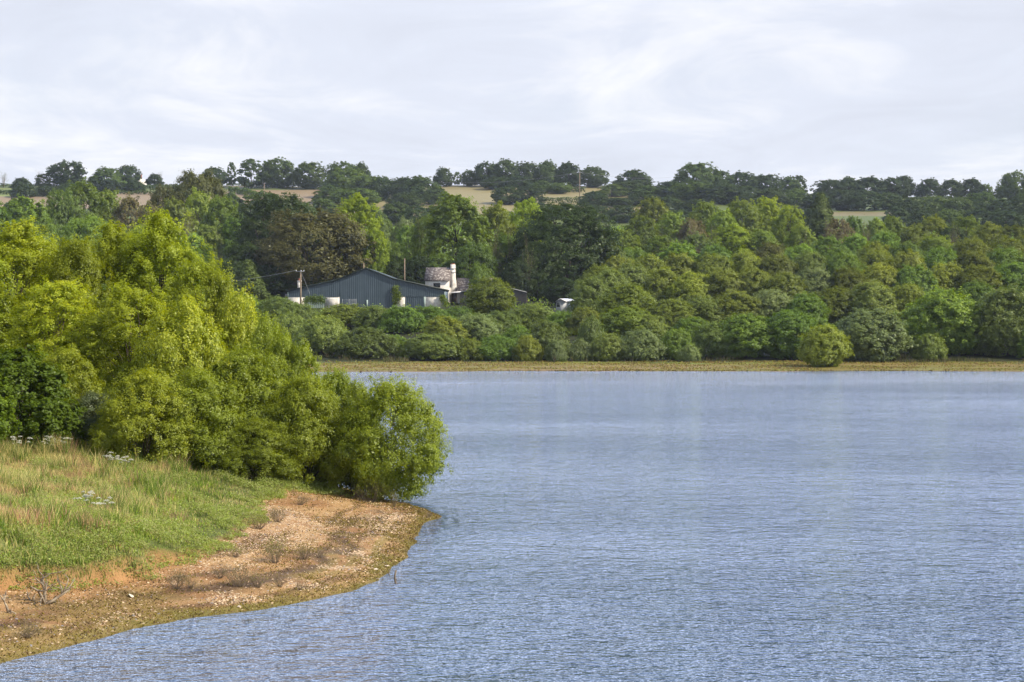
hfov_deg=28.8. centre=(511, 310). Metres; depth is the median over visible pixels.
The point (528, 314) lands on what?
willow shrub
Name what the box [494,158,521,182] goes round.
oak tree
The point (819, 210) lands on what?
conifer tree
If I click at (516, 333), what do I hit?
willow shrub
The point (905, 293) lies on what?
willow tree
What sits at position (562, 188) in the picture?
oak tree
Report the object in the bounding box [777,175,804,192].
oak tree
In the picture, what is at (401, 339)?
willow shrub
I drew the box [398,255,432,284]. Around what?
oak tree
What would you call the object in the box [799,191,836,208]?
oak tree
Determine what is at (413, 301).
door
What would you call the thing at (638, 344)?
willow shrub
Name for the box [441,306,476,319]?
willow shrub
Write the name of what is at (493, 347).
willow shrub
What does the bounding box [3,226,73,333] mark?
birch tree
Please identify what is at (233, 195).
oak tree
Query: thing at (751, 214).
ash tree
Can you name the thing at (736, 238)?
ash tree
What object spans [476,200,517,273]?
ash tree
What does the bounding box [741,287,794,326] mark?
willow tree
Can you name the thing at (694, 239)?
ash tree
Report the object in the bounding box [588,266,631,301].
willow tree
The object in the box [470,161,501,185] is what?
oak tree
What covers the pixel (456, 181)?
ash tree
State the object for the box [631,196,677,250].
ash tree
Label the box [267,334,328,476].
willow bush
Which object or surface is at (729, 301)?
willow tree
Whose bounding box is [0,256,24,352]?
birch tree
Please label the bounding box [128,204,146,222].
bare tree
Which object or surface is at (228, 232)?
ash tree
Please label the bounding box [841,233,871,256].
ash tree
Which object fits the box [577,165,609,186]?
oak tree
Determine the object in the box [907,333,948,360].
willow shrub
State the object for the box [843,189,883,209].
oak tree
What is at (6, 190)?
hedge
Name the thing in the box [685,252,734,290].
willow tree
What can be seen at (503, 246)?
ash tree
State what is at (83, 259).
birch tree
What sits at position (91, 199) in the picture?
ash tree
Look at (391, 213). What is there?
oak tree
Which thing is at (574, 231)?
oak tree
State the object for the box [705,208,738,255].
ash tree
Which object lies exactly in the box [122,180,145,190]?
oak tree
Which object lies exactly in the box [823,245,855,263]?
willow tree
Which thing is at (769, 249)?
willow tree
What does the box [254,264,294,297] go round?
oak tree
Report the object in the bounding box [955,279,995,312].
willow tree
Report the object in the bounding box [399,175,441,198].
oak tree
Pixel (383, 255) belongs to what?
ash tree
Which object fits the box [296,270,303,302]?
utility pole
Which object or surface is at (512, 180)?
oak tree
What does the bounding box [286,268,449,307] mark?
barn
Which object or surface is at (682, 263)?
willow tree
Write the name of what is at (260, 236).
oak tree
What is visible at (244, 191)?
hedge
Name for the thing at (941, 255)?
willow tree
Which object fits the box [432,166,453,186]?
oak tree
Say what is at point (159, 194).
oak tree
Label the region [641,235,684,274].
ash tree
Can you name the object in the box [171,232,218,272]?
ash tree
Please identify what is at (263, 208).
oak tree
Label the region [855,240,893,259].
willow tree
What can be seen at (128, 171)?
oak tree
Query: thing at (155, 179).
oak tree
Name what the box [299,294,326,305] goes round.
shrub
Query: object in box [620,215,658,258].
ash tree
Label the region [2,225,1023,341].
undergrowth
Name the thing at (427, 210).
oak tree
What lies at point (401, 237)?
ash tree
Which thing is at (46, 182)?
ash tree
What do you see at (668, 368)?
beach weeds
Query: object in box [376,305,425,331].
willow shrub
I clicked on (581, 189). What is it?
hedge
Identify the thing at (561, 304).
caravan
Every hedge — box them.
[0,183,195,187]
[0,189,66,195]
[112,190,185,194]
[113,185,198,190]
[228,186,278,197]
[244,183,322,187]
[543,196,624,202]
[547,185,585,191]
[909,195,997,199]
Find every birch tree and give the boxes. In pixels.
[0,215,66,413]
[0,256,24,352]
[1,274,114,418]
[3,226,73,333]
[30,231,121,390]
[72,272,184,401]
[73,216,155,372]
[107,226,173,321]
[108,205,207,384]
[155,243,238,377]
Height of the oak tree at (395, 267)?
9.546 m
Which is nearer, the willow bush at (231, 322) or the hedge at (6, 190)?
the willow bush at (231, 322)
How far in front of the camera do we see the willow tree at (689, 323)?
356.14 m
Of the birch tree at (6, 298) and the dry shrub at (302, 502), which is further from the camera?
the birch tree at (6, 298)
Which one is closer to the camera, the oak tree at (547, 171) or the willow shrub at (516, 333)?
the willow shrub at (516, 333)
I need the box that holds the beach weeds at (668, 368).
[307,360,1023,370]
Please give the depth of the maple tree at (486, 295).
405.44 m
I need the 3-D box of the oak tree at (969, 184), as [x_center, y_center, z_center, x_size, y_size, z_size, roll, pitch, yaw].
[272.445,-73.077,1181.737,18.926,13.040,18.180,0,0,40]
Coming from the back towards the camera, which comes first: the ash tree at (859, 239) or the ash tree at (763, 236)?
the ash tree at (763, 236)
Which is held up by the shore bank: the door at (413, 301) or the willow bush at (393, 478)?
the willow bush at (393, 478)
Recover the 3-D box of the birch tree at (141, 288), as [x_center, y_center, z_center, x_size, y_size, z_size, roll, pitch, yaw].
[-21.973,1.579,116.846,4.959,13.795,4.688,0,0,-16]
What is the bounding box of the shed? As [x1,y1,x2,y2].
[460,288,526,305]
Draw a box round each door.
[405,297,422,307]
[451,293,456,302]
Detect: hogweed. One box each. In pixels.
[11,436,31,446]
[28,436,56,452]
[73,491,94,506]
[91,497,113,512]
[104,452,124,463]
[118,456,131,468]
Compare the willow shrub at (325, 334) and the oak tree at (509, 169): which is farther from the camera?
the oak tree at (509, 169)
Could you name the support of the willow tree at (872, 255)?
on the terrain at (480, 194)
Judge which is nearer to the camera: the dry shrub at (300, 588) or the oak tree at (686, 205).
the dry shrub at (300, 588)
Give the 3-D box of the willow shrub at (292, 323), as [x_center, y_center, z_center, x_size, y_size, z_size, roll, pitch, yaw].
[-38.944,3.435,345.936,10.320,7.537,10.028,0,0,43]
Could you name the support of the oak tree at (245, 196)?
on the terrain at (480, 194)
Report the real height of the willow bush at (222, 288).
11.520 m
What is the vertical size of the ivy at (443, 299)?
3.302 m
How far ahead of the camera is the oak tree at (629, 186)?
1124.17 m
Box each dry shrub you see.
[8,619,45,638]
[165,566,188,588]
[184,575,199,587]
[208,563,232,578]
[219,559,259,586]
[228,545,247,557]
[243,562,273,587]
[246,509,272,528]
[259,537,286,563]
[264,505,289,522]
[273,572,289,586]
[292,544,314,559]
[293,493,312,504]
[293,580,306,589]
[312,548,325,557]
[390,490,399,506]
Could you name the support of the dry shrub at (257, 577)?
on the shore bank
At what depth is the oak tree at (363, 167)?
1192.98 m
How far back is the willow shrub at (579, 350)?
327.84 m
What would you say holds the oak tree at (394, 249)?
on the terrain at (480, 194)
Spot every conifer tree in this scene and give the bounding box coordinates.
[231,259,271,304]
[799,192,837,251]
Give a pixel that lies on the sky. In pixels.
(815, 90)
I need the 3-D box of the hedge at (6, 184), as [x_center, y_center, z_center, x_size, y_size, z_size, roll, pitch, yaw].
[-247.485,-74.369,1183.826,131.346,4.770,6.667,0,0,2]
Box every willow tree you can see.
[376,215,395,255]
[391,216,413,256]
[465,262,494,285]
[565,276,611,318]
[575,264,618,297]
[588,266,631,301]
[594,282,657,323]
[595,241,630,263]
[596,305,655,340]
[600,255,634,278]
[618,260,649,285]
[633,252,669,292]
[633,314,670,339]
[639,267,679,304]
[645,298,702,330]
[662,251,696,277]
[665,271,718,312]
[671,316,707,339]
[681,294,729,324]
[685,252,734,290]
[693,242,732,261]
[703,267,747,310]
[710,312,779,357]
[712,290,767,325]
[726,249,765,277]
[734,265,774,302]
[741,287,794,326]
[747,307,818,358]
[749,252,803,293]
[752,239,786,267]
[756,270,807,315]
[782,243,821,265]
[782,290,831,326]
[788,265,835,297]
[792,248,833,285]
[812,285,855,324]
[820,264,870,306]
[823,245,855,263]
[823,250,866,288]
[830,307,920,361]
[843,278,900,318]
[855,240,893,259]
[857,246,895,281]
[857,260,899,304]
[879,281,932,322]
[886,241,927,267]
[886,248,928,272]
[890,264,939,306]
[893,284,992,354]
[914,234,959,255]
[923,245,964,284]
[929,261,968,291]
[947,249,999,275]
[948,263,1004,298]
[952,235,993,256]
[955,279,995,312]
[969,283,1023,355]
[984,235,1023,259]
[986,244,1023,287]
[994,260,1023,307]
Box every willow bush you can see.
[18,342,106,423]
[65,390,132,452]
[81,365,196,464]
[123,294,249,418]
[129,366,258,468]
[188,340,302,460]
[189,261,239,368]
[204,280,273,382]
[210,416,305,481]
[233,310,288,417]
[247,368,368,486]
[262,323,310,469]
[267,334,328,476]
[299,360,359,489]
[323,377,389,495]
[331,370,452,501]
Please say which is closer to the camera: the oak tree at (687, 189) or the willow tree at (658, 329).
the willow tree at (658, 329)
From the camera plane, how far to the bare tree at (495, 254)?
474.83 m
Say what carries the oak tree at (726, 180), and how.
on the terrain at (480, 194)
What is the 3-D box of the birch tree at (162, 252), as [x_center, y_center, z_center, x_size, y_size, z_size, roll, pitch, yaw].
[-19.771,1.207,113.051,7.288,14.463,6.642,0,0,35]
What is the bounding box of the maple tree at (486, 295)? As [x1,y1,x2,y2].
[460,276,517,314]
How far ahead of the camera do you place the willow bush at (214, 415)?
91.61 m
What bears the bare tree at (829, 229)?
on the terrain at (480, 194)
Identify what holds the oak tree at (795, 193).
on the terrain at (480, 194)
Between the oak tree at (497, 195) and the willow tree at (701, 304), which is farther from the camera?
the oak tree at (497, 195)
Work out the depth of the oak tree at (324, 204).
956.44 m
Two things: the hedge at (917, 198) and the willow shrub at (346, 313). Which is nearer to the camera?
the willow shrub at (346, 313)
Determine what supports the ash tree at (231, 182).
on the terrain at (480, 194)
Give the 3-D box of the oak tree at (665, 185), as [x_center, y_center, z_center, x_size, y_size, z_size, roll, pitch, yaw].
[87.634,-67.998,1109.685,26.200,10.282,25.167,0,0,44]
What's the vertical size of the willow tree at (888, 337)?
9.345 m
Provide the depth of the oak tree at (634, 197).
1046.38 m
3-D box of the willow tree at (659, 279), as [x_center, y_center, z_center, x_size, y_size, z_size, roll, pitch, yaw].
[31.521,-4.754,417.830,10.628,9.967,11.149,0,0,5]
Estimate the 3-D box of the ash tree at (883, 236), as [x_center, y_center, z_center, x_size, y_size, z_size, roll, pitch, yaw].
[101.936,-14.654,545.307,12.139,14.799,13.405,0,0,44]
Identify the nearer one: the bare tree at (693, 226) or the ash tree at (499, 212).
the ash tree at (499, 212)
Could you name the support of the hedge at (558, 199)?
on the terrain at (480, 194)
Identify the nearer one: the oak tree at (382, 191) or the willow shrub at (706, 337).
the willow shrub at (706, 337)
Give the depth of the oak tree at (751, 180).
1173.16 m
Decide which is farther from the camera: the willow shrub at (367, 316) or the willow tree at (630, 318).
the willow shrub at (367, 316)
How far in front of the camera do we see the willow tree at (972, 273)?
414.10 m
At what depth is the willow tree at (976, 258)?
462.93 m
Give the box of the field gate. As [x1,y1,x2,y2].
[326,299,337,305]
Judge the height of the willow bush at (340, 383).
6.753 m
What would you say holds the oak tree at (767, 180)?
on the terrain at (480, 194)
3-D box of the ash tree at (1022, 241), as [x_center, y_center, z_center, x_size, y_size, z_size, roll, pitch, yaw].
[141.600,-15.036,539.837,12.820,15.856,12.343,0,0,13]
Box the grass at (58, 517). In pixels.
[0,423,344,584]
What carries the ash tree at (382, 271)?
on the terrain at (480, 194)
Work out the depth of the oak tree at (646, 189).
1104.83 m
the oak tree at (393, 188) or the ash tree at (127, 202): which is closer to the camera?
the ash tree at (127, 202)
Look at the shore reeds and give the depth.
328.09 m
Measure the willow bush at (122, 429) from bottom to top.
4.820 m
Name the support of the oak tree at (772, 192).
on the terrain at (480, 194)
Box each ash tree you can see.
[0,194,56,236]
[0,202,15,278]
[34,174,52,188]
[56,176,110,238]
[98,187,128,231]
[111,191,145,232]
[132,200,160,227]
[159,196,195,241]
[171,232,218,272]
[182,187,217,241]
[191,222,230,258]
[198,194,238,249]
[211,214,243,265]
[227,162,236,186]
[236,158,265,187]
[331,192,390,260]
[361,227,390,275]
[368,264,392,276]
[395,223,423,260]
[409,215,433,280]
[420,191,494,270]
[452,172,461,184]
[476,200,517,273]
[488,232,518,280]
[504,197,543,259]
[522,198,546,241]
[614,226,641,259]
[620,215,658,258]
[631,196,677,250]
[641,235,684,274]
[653,210,691,257]
[656,240,700,274]
[673,217,709,255]
[677,231,715,272]
[685,199,720,251]
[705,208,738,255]
[705,223,756,254]
[725,196,764,253]
[741,228,780,252]
[743,195,789,236]
[770,204,805,249]
[783,224,816,250]
[790,175,808,191]
[810,235,841,259]
[822,217,857,255]
[838,215,865,256]
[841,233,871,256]
[859,217,888,250]
[864,231,900,252]
[878,215,907,240]
[894,224,929,244]
[912,184,919,196]
[913,213,947,243]
[950,214,987,240]
[967,221,1002,245]
[990,223,1023,247]
[1018,236,1023,253]
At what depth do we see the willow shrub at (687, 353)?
326.20 m
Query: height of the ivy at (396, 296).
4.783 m
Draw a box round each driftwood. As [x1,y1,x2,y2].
[0,592,16,614]
[26,564,74,605]
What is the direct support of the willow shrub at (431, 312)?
on the terrain at (480, 194)
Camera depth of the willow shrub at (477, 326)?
359.67 m
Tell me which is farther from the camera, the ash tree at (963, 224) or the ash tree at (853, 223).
the ash tree at (853, 223)
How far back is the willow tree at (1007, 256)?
467.62 m
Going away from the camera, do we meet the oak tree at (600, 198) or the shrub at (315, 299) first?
the shrub at (315, 299)
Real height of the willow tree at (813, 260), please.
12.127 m
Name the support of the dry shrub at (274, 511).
on the shore bank
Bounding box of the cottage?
[424,263,491,302]
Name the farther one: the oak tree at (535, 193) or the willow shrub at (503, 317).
the oak tree at (535, 193)
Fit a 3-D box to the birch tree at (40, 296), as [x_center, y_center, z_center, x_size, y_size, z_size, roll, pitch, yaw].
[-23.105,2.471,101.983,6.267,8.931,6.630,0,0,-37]
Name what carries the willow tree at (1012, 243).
on the terrain at (480, 194)
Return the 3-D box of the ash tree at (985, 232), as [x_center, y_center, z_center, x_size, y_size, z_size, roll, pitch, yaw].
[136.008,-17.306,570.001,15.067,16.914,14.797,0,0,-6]
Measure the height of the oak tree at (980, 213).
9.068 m
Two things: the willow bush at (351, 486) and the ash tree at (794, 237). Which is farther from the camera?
the ash tree at (794, 237)
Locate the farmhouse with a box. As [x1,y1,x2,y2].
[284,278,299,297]
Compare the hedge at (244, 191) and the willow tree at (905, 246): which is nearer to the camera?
the willow tree at (905, 246)
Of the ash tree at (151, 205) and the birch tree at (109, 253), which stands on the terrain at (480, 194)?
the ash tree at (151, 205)
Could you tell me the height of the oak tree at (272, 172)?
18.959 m
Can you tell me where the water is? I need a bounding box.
[0,371,1023,681]
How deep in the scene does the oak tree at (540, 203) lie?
956.63 m
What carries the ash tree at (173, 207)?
on the terrain at (480, 194)
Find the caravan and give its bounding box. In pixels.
[555,298,573,313]
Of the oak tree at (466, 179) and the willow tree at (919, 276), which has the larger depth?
the oak tree at (466, 179)
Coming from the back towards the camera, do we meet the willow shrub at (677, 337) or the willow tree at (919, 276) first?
the willow tree at (919, 276)
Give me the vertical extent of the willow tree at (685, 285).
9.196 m
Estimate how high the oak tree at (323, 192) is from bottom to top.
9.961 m
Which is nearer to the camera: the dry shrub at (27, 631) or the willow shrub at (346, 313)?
the dry shrub at (27, 631)
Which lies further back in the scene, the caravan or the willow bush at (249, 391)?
the caravan
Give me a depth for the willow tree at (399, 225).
598.79 m
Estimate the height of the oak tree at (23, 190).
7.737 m
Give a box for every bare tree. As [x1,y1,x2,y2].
[0,173,8,187]
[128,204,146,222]
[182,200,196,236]
[213,224,223,260]
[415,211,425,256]
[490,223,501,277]
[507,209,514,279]
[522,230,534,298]
[687,212,698,256]
[824,214,835,245]
[837,211,850,241]
[861,214,871,241]
[949,222,959,256]
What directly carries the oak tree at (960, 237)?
on the terrain at (480, 194)
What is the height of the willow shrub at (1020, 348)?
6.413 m
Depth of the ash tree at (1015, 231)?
558.05 m
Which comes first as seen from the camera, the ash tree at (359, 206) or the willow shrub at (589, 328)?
the willow shrub at (589, 328)
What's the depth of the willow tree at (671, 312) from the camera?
368.82 m
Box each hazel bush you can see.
[0,343,91,448]
[0,372,21,444]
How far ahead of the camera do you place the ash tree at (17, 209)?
567.71 m
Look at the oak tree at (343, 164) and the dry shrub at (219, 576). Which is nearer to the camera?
the dry shrub at (219, 576)
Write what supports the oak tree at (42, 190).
on the terrain at (480, 194)
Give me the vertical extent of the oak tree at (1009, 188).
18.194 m
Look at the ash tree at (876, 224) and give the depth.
598.44 m
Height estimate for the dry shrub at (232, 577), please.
0.904 m
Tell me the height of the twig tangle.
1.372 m
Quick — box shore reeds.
[324,350,1023,362]
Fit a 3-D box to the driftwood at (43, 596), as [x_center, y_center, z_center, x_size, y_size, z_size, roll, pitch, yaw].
[-13.681,8.063,58.183,1.615,1.434,1.511,0,0,13]
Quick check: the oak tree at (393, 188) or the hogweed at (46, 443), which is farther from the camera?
the oak tree at (393, 188)
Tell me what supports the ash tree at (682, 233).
on the terrain at (480, 194)
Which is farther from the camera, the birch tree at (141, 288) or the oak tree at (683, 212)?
the oak tree at (683, 212)
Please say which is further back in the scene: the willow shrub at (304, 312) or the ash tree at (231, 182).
the ash tree at (231, 182)
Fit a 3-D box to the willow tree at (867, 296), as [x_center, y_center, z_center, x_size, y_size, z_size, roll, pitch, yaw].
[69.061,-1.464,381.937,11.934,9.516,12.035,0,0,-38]
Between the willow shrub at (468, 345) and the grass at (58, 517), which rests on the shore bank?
the grass at (58, 517)
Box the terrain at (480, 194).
[0,185,1023,371]
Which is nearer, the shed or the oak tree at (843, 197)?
the shed
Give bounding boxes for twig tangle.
[348,477,389,502]
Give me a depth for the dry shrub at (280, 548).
67.46 m
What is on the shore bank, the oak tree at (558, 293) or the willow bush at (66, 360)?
the willow bush at (66, 360)
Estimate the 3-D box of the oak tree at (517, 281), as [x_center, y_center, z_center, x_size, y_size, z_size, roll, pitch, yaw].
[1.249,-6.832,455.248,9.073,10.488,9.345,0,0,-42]
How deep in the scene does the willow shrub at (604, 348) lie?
327.51 m
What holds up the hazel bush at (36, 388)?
on the shore bank
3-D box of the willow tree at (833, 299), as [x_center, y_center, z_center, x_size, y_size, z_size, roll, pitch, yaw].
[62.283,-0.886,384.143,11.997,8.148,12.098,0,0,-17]
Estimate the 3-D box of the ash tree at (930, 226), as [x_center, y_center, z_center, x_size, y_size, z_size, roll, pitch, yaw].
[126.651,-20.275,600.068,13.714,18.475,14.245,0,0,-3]
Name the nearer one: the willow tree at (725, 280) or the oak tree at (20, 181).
the willow tree at (725, 280)
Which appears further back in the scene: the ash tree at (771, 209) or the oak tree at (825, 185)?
the oak tree at (825, 185)
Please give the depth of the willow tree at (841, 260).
461.77 m
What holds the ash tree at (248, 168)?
on the terrain at (480, 194)
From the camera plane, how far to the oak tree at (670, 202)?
1014.55 m
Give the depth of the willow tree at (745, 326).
331.40 m
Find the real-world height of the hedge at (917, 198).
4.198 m
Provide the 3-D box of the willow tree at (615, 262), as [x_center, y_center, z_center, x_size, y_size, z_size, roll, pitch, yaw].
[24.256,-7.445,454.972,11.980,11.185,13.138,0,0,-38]
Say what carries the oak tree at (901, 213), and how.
on the terrain at (480, 194)
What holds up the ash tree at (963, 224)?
on the terrain at (480, 194)
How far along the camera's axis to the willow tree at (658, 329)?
354.13 m
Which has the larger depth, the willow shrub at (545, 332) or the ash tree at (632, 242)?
the ash tree at (632, 242)
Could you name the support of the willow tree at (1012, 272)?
on the terrain at (480, 194)
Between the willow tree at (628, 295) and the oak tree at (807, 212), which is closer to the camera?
the willow tree at (628, 295)
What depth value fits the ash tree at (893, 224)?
608.13 m
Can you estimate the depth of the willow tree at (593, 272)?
426.73 m
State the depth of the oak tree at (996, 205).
955.55 m
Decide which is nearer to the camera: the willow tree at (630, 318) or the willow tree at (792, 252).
the willow tree at (630, 318)
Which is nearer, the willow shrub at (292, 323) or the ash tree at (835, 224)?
the willow shrub at (292, 323)
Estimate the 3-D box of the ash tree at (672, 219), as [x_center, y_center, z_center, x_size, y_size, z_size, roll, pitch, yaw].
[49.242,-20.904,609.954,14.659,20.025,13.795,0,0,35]
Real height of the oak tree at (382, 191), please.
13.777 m
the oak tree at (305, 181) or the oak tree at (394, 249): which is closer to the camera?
the oak tree at (394, 249)
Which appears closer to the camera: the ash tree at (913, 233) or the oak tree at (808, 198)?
the ash tree at (913, 233)
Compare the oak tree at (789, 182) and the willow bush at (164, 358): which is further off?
the oak tree at (789, 182)
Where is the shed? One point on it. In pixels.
(520, 296)
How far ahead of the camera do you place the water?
74.81 m
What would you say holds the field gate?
on the terrain at (480, 194)
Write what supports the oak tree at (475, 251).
on the terrain at (480, 194)
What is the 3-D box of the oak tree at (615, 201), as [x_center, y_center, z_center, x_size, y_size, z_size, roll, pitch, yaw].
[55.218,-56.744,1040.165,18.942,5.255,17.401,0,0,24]
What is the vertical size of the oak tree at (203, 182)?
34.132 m
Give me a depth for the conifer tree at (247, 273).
438.30 m
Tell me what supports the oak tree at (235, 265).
on the terrain at (480, 194)
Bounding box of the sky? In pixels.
[0,0,1023,196]
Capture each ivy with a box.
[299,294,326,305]
[391,284,401,304]
[438,294,448,306]
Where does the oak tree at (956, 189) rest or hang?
on the terrain at (480, 194)
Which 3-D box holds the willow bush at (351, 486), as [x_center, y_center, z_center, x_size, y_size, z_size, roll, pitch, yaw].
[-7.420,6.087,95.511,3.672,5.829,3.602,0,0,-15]
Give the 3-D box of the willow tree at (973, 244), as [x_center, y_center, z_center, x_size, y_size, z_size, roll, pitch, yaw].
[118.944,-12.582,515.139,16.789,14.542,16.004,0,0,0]
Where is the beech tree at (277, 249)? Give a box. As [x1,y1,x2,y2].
[251,207,379,289]
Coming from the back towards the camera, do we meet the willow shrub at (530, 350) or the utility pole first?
the utility pole
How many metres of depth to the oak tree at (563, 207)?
947.97 m
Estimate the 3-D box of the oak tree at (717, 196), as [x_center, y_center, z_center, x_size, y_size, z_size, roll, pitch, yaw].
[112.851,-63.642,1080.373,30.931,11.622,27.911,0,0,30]
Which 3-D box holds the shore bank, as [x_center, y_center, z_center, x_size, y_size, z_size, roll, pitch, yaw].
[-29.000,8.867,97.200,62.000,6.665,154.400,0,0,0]
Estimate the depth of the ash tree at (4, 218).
560.61 m
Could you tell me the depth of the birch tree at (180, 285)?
107.22 m
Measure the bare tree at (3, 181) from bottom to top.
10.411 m
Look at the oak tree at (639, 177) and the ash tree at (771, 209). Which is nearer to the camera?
the ash tree at (771, 209)
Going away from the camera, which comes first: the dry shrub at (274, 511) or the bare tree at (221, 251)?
the dry shrub at (274, 511)
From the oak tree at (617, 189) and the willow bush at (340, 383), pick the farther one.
the oak tree at (617, 189)
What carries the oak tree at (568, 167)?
on the terrain at (480, 194)
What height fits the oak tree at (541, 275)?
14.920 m
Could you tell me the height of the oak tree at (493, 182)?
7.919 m
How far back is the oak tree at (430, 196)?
1056.43 m
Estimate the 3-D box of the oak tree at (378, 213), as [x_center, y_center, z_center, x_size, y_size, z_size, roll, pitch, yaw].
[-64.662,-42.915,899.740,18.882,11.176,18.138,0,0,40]
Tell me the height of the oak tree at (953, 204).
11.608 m
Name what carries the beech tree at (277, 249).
on the terrain at (480, 194)
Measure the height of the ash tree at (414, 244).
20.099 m
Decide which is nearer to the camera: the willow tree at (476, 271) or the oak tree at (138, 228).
the willow tree at (476, 271)
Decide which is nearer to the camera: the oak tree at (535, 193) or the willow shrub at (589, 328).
the willow shrub at (589, 328)
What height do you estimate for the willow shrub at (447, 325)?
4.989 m
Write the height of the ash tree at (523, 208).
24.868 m
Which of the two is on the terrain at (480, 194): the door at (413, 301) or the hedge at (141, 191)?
the hedge at (141, 191)
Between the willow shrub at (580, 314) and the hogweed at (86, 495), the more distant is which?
the willow shrub at (580, 314)
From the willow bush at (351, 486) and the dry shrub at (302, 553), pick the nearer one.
the dry shrub at (302, 553)
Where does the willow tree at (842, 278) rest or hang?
on the terrain at (480, 194)
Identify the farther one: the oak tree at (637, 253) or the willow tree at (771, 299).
the oak tree at (637, 253)
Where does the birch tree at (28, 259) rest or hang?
on the shore bank
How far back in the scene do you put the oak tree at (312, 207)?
927.66 m
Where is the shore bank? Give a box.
[0,466,441,662]
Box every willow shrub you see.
[238,293,264,320]
[254,294,298,321]
[269,309,309,346]
[284,303,325,323]
[292,313,349,353]
[319,302,365,325]
[333,326,399,357]
[350,304,393,328]
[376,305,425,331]
[389,332,463,359]
[390,334,406,347]
[413,305,458,327]
[420,315,471,340]
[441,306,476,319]
[453,311,506,339]
[453,337,484,360]
[474,333,521,359]
[486,309,525,334]
[501,325,529,344]
[505,301,553,329]
[511,334,543,360]
[525,318,575,358]
[543,339,568,361]
[546,310,576,333]
[565,306,602,334]
[568,338,592,360]
[575,312,604,345]
[588,331,624,360]
[614,327,669,360]
[658,327,695,359]
[676,344,701,361]
[689,319,740,357]
[794,323,854,366]
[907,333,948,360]
[1014,327,1023,357]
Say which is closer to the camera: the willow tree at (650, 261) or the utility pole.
the utility pole
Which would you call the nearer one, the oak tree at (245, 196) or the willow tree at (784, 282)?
the willow tree at (784, 282)
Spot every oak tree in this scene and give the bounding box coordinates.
[3,198,29,220]
[8,215,70,277]
[9,184,39,196]
[10,177,33,188]
[35,185,61,195]
[41,188,85,246]
[45,160,87,186]
[58,213,113,261]
[86,166,126,187]
[95,178,123,191]
[115,164,141,184]
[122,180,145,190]
[130,224,144,242]
[145,174,164,185]
[146,182,177,237]
[163,168,227,225]
[198,166,229,185]
[216,259,243,287]
[222,241,268,279]
[226,190,244,211]
[227,190,321,283]
[234,194,258,216]
[242,224,273,259]
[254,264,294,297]
[256,156,295,187]
[275,278,325,296]
[290,161,325,188]
[295,202,316,213]
[307,198,337,214]
[310,185,344,200]
[320,166,369,189]
[323,161,355,182]
[329,188,383,204]
[349,174,384,192]
[354,161,370,175]
[365,204,389,225]
[371,175,392,198]
[377,241,411,277]
[380,201,413,222]
[381,191,424,206]
[383,258,414,281]
[386,176,411,199]
[398,204,431,226]
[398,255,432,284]
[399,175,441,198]
[417,253,453,282]
[421,184,448,203]
[423,204,448,225]
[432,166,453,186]
[451,241,501,281]
[460,169,477,185]
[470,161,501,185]
[478,176,507,188]
[490,186,527,203]
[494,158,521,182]
[499,175,532,188]
[500,258,537,297]
[504,202,625,292]
[515,161,542,182]
[516,241,564,300]
[517,184,546,202]
[530,180,551,190]
[531,159,557,184]
[534,201,551,211]
[539,277,574,303]
[545,182,572,193]
[547,202,577,218]
[553,161,583,186]
[576,191,612,206]
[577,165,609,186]
[581,224,624,267]
[585,204,610,219]
[597,183,630,195]
[604,205,635,222]
[607,197,634,205]
[610,169,655,185]
[611,180,643,194]
[623,246,646,264]
[627,193,658,205]
[629,185,666,196]
[650,180,682,197]
[653,196,682,208]
[666,181,711,200]
[668,209,692,221]
[673,161,720,186]
[676,198,717,211]
[693,183,744,203]
[710,169,736,193]
[723,184,767,203]
[726,170,762,190]
[752,173,784,193]
[753,187,792,205]
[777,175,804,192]
[780,189,812,205]
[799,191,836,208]
[800,208,811,224]
[810,179,848,197]
[826,190,855,209]
[833,176,866,196]
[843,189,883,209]
[854,175,890,193]
[871,192,906,209]
[877,177,906,195]
[882,205,910,223]
[893,175,915,198]
[893,198,926,217]
[905,208,936,227]
[915,177,944,196]
[919,195,945,214]
[935,208,965,227]
[935,227,969,244]
[938,196,974,218]
[940,178,967,196]
[959,177,987,196]
[960,208,992,228]
[964,191,999,209]
[978,183,993,194]
[983,209,1023,227]
[986,198,1017,217]
[994,169,1023,199]
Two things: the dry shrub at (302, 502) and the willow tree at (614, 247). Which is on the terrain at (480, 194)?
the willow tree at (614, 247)
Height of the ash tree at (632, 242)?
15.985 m
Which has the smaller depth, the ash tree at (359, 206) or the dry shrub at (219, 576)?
the dry shrub at (219, 576)
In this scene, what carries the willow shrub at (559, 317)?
on the terrain at (480, 194)
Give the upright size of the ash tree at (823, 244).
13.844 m
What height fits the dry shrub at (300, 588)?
0.466 m
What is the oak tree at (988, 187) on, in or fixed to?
on the terrain at (480, 194)
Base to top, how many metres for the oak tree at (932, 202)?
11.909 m

